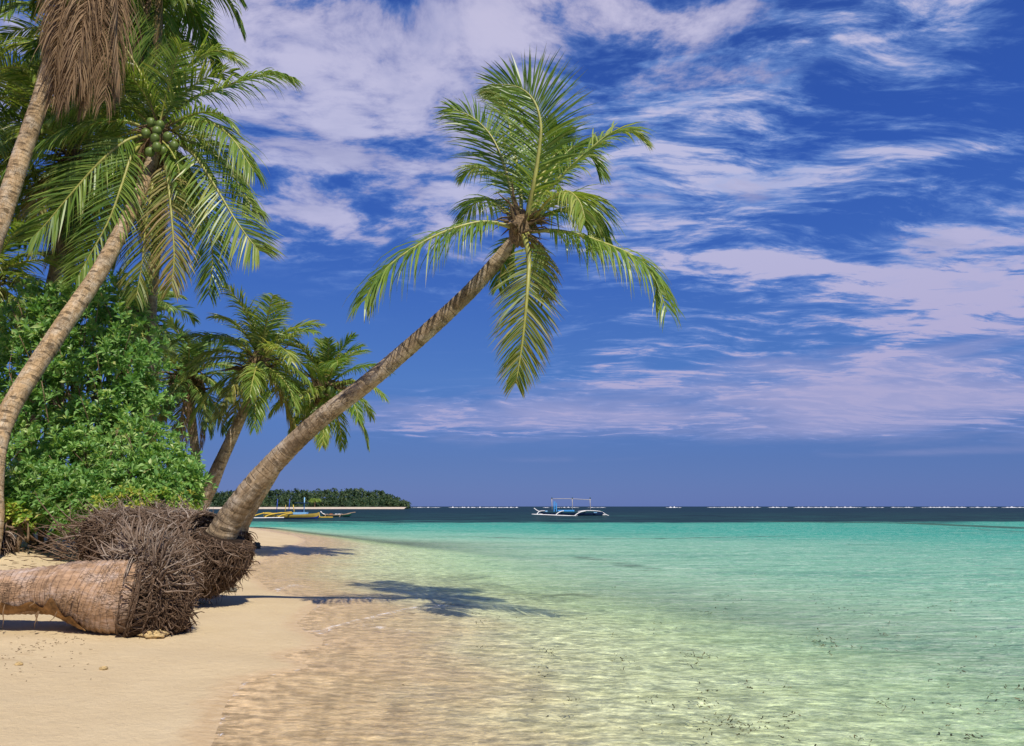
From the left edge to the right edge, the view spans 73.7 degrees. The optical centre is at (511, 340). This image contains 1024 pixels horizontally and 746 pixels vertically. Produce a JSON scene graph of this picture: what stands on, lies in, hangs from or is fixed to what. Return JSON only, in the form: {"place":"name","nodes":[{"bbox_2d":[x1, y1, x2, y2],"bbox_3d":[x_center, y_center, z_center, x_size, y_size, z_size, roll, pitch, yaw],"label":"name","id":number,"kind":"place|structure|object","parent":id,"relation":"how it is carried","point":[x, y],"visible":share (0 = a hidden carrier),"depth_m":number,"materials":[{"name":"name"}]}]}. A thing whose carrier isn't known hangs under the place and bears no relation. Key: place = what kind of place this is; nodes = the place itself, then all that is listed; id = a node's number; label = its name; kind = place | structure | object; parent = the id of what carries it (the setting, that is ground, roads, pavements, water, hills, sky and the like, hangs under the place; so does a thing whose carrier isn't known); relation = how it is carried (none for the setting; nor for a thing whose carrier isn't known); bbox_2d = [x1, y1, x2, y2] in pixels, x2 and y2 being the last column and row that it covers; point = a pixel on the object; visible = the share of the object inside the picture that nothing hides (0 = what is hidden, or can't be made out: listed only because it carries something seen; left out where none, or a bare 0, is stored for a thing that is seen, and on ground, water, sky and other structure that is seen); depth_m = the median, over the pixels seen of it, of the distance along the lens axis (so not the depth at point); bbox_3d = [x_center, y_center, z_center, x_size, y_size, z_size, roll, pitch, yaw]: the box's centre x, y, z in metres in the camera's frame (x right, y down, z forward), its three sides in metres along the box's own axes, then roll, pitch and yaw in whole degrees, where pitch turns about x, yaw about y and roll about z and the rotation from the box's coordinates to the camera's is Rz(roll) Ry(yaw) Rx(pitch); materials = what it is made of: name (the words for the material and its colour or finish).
{"place":"outdoors","nodes":[
{"label":"outdoors","id":0,"kind":"place"},
{"bbox_2d":[207,507,405,508],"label":"beach","id":1,"kind":"structure","parent":0,"point":[322,507],"depth_m":415.84,"materials":[{"name":"beige sand"}]},
{"bbox_2d":[309,498,320,506],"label":"broadleaf tree","id":2,"kind":"object","parent":1,"relation":"on","point":[311,500],"visible":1,"depth_m":419.86,"materials":[{"name":"green plant"}]},
{"bbox_2d":[0,527,1023,745],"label":"beach","id":3,"kind":"structure","parent":0,"point":[344,686],"depth_m":7.12,"materials":[{"name":"beige sand"}]},
{"bbox_2d":[1,529,24,555],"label":"root tangle","id":4,"kind":"object","parent":3,"relation":"on","point":[9,542],"visible":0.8,"depth_m":12.71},
{"bbox_2d":[4,497,38,551],"bbox_3d":[-9.606,3.544,13.095,1.068,1.217,0.637,5,-15,-20],"label":"beach shrub","id":5,"kind":"object","parent":3,"relation":"on","point":[14,520],"visible":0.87,"depth_m":13.08,"materials":[{"name":"green plant"}]},
{"bbox_2d":[0,217,78,356],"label":"coconut palm","id":6,"kind":"object","parent":3,"relation":"on","point":[15,264],"visible":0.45,"depth_m":19.15,"materials":[{"name":"green plant"}]},
{"bbox_2d":[0,302,86,534],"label":"beach shrub","id":7,"kind":"object","parent":3,"relation":"on","point":[26,447],"visible":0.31,"depth_m":15.94,"materials":[{"name":"green plant"}]},
{"bbox_2d":[1,541,92,680],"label":"beach litter","id":8,"kind":"object","parent":3,"relation":"on","point":[34,566],"visible":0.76,"depth_m":8.94,"materials":[{"name":"brown plant"}]},
{"bbox_2d":[0,33,94,215],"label":"coconut palm","id":9,"kind":"object","parent":3,"relation":"on","point":[16,65],"visible":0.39,"depth_m":19.55,"materials":[{"name":"green plant"}]},
{"bbox_2d":[4,453,126,551],"bbox_3d":[-9.845,3.368,13.881,4.867,2.103,1.922,-2,-14,9],"label":"beach shrub","id":10,"kind":"object","parent":3,"relation":"on","point":[18,484],"visible":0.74,"depth_m":13.44,"materials":[{"name":"green plant"}]},
{"bbox_2d":[0,0,177,253],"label":"coconut palm","id":11,"kind":"object","parent":3,"relation":"on","point":[68,23],"visible":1,"depth_m":16.82,"materials":[{"name":"brown plant"}]},
{"bbox_2d":[0,61,179,465],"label":"coconut palm","id":12,"kind":"object","parent":3,"relation":"on","point":[15,126],"visible":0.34,"depth_m":20.38,"materials":[{"name":"green plant"}]},
{"bbox_2d":[0,269,189,476],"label":"beach shrub","id":13,"kind":"object","parent":3,"relation":"on","point":[105,354],"visible":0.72,"depth_m":16.43,"materials":[{"name":"green plant"}]},
{"bbox_2d":[0,0,197,530],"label":"coconut palm","id":14,"kind":"object","parent":3,"relation":"on","point":[28,44],"visible":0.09,"depth_m":22.17,"materials":[{"name":"green plant"}]},
{"bbox_2d":[99,666,107,669],"bbox_3d":[-3.684,2.958,6.157,0.084,0.049,0.063,0,-14,0],"label":"rock","id":15,"kind":"object","parent":3,"relation":"on","point":[103,668],"visible":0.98,"depth_m":6.14,"materials":[{"name":"beige stone"}]},
{"bbox_2d":[0,506,206,637],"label":"fallen palm","id":16,"kind":"object","parent":3,"relation":"on","point":[137,583],"visible":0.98,"depth_m":7.55,"materials":[{"name":"brown wood"}]},
{"bbox_2d":[22,367,191,521],"bbox_3d":[-8.945,2.553,15.147,3.117,4.978,4.359,10,-17,-37],"label":"beach shrub","id":17,"kind":"object","parent":3,"relation":"on","point":[115,459],"visible":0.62,"depth_m":14.90,"materials":[{"name":"green plant"}]},
{"bbox_2d":[24,0,248,447],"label":"coconut palm","id":18,"kind":"object","parent":3,"relation":"on","point":[195,18],"visible":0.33,"depth_m":21.97,"materials":[{"name":"green plant"}]},
{"bbox_2d":[73,286,200,472],"bbox_3d":[-17.143,2.338,30.322,4.888,11.245,4.921,0,-14,0],"label":"coconut palm","id":19,"kind":"object","parent":3,"relation":"on","point":[163,306],"visible":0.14,"depth_m":30.89,"materials":[{"name":"green plant"}]},
{"bbox_2d":[84,484,201,516],"bbox_3d":[-6.919,3.641,12.753,2.236,1.919,0.945,1,-14,-5],"label":"beach shrub","id":20,"kind":"object","parent":3,"relation":"on","point":[131,489],"visible":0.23,"depth_m":12.86,"materials":[{"name":"green plant"}]},
{"bbox_2d":[0,9,304,552],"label":"coconut palm","id":21,"kind":"object","parent":3,"relation":"on","point":[147,154],"visible":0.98,"depth_m":17.13,"materials":[{"name":"green plant"}]},
{"bbox_2d":[138,629,169,638],"bbox_3d":[-3.954,3.242,7.527,0.309,0.122,0.247,0,-14,0],"label":"rock","id":22,"kind":"object","parent":3,"relation":"on","point":[157,634],"visible":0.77,"depth_m":7.47,"materials":[{"name":"beige stone"}]},
{"bbox_2d":[123,437,218,509],"bbox_3d":[-7.181,3.413,13.934,1.775,3.020,2.450,11,-18,-39],"label":"beach shrub","id":23,"kind":"object","parent":3,"relation":"on","point":[184,479],"visible":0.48,"depth_m":13.88,"materials":[{"name":"green plant"}]},
{"bbox_2d":[135,313,247,486],"bbox_3d":[-11.646,3.147,24.000,4.485,7.959,4.068,-9,-16,32],"label":"coconut palm","id":24,"kind":"object","parent":3,"relation":"on","point":[194,385],"visible":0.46,"depth_m":23.93,"materials":[{"name":"green plant"}]},
{"bbox_2d":[167,281,327,511],"bbox_3d":[-7.766,2.350,20.070,4.400,7.874,4.408,0,-14,0],"label":"coconut palm","id":25,"kind":"object","parent":3,"relation":"on","point":[256,369],"visible":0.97,"depth_m":19.92,"materials":[{"name":"green plant"}]},
{"bbox_2d":[238,531,257,548],"bbox_3d":[-8.249,6.224,20.715,0.980,0.885,0.981,0,-14,0],"label":"root tangle","id":26,"kind":"object","parent":3,"relation":"on","point":[246,535],"visible":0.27,"depth_m":20.75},
{"bbox_2d":[253,541,260,548],"bbox_3d":[-9.077,7.245,24.056,0.446,0.346,0.364,4,-14,-17],"label":"rock","id":27,"kind":"object","parent":3,"relation":"on","point":[257,545],"visible":0.4,"depth_m":24.00,"materials":[{"name":"black stone"}]},
{"bbox_2d":[238,332,393,534],"bbox_3d":[-6.125,3.221,21.959,4.608,7.166,4.373,-9,-16,32],"label":"coconut palm","id":28,"kind":"object","parent":3,"relation":"on","point":[326,363],"visible":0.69,"depth_m":21.90,"materials":[{"name":"green plant"}]},
{"bbox_2d":[24,46,684,605],"bbox_3d":[-2.744,-0.463,10.382,10.415,8.717,3.180,-1,-14,5],"label":"coconut palm","id":29,"kind":"object","parent":3,"relation":"on","point":[228,554],"visible":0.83,"depth_m":10.09,"materials":[{"name":"green plant"}]},
{"bbox_2d":[0,0,1023,505],"label":"sky","id":30,"kind":"structure","parent":0,"point":[829,195],"materials":[{"name":"blue"}]},
{"bbox_2d":[75,506,1023,735],"bbox_3d":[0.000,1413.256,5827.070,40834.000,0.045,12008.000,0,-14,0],"label":"sea","id":31,"kind":"structure","parent":0,"point":[904,568],"depth_m":23.46,"materials":[{"name":"liquid"}]},
{"bbox_2d":[253,497,332,518],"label":"outrigger boat","id":32,"kind":"object","parent":31,"relation":"on","point":[302,514],"visible":0.92,"depth_m":84.82,"materials":[{"name":"paint"}]},
{"bbox_2d":[191,488,410,508],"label":"headland","id":33,"kind":"structure","parent":31,"relation":"on","point":[371,499],"depth_m":443.49,"materials":[{"name":"green plant"}]},
{"bbox_2d":[320,511,355,516],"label":"outrigger boat","id":34,"kind":"object","parent":31,"relation":"on","point":[337,515],"visible":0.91,"depth_m":100.43,"materials":[{"name":"white paint"}]},
{"bbox_2d":[532,497,608,515],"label":"outrigger boat","id":35,"kind":"object","parent":31,"relation":"on","point":[572,512],"visible":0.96,"depth_m":113.89,"materials":[{"name":"white paint"}]},
{"bbox_2d":[402,560,1023,745],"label":"seaweed","id":36,"kind":"object","parent":31,"relation":"on","point":[707,690],"visible":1,"depth_m":5.39,"materials":[{"name":"green plant"}]},
{"bbox_2d":[411,507,1023,507],"bbox_3d":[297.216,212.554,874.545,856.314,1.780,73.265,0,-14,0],"label":"surf","id":37,"kind":"structure","parent":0,"point":[747,507],"depth_m":872.29,"materials":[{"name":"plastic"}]}
]}

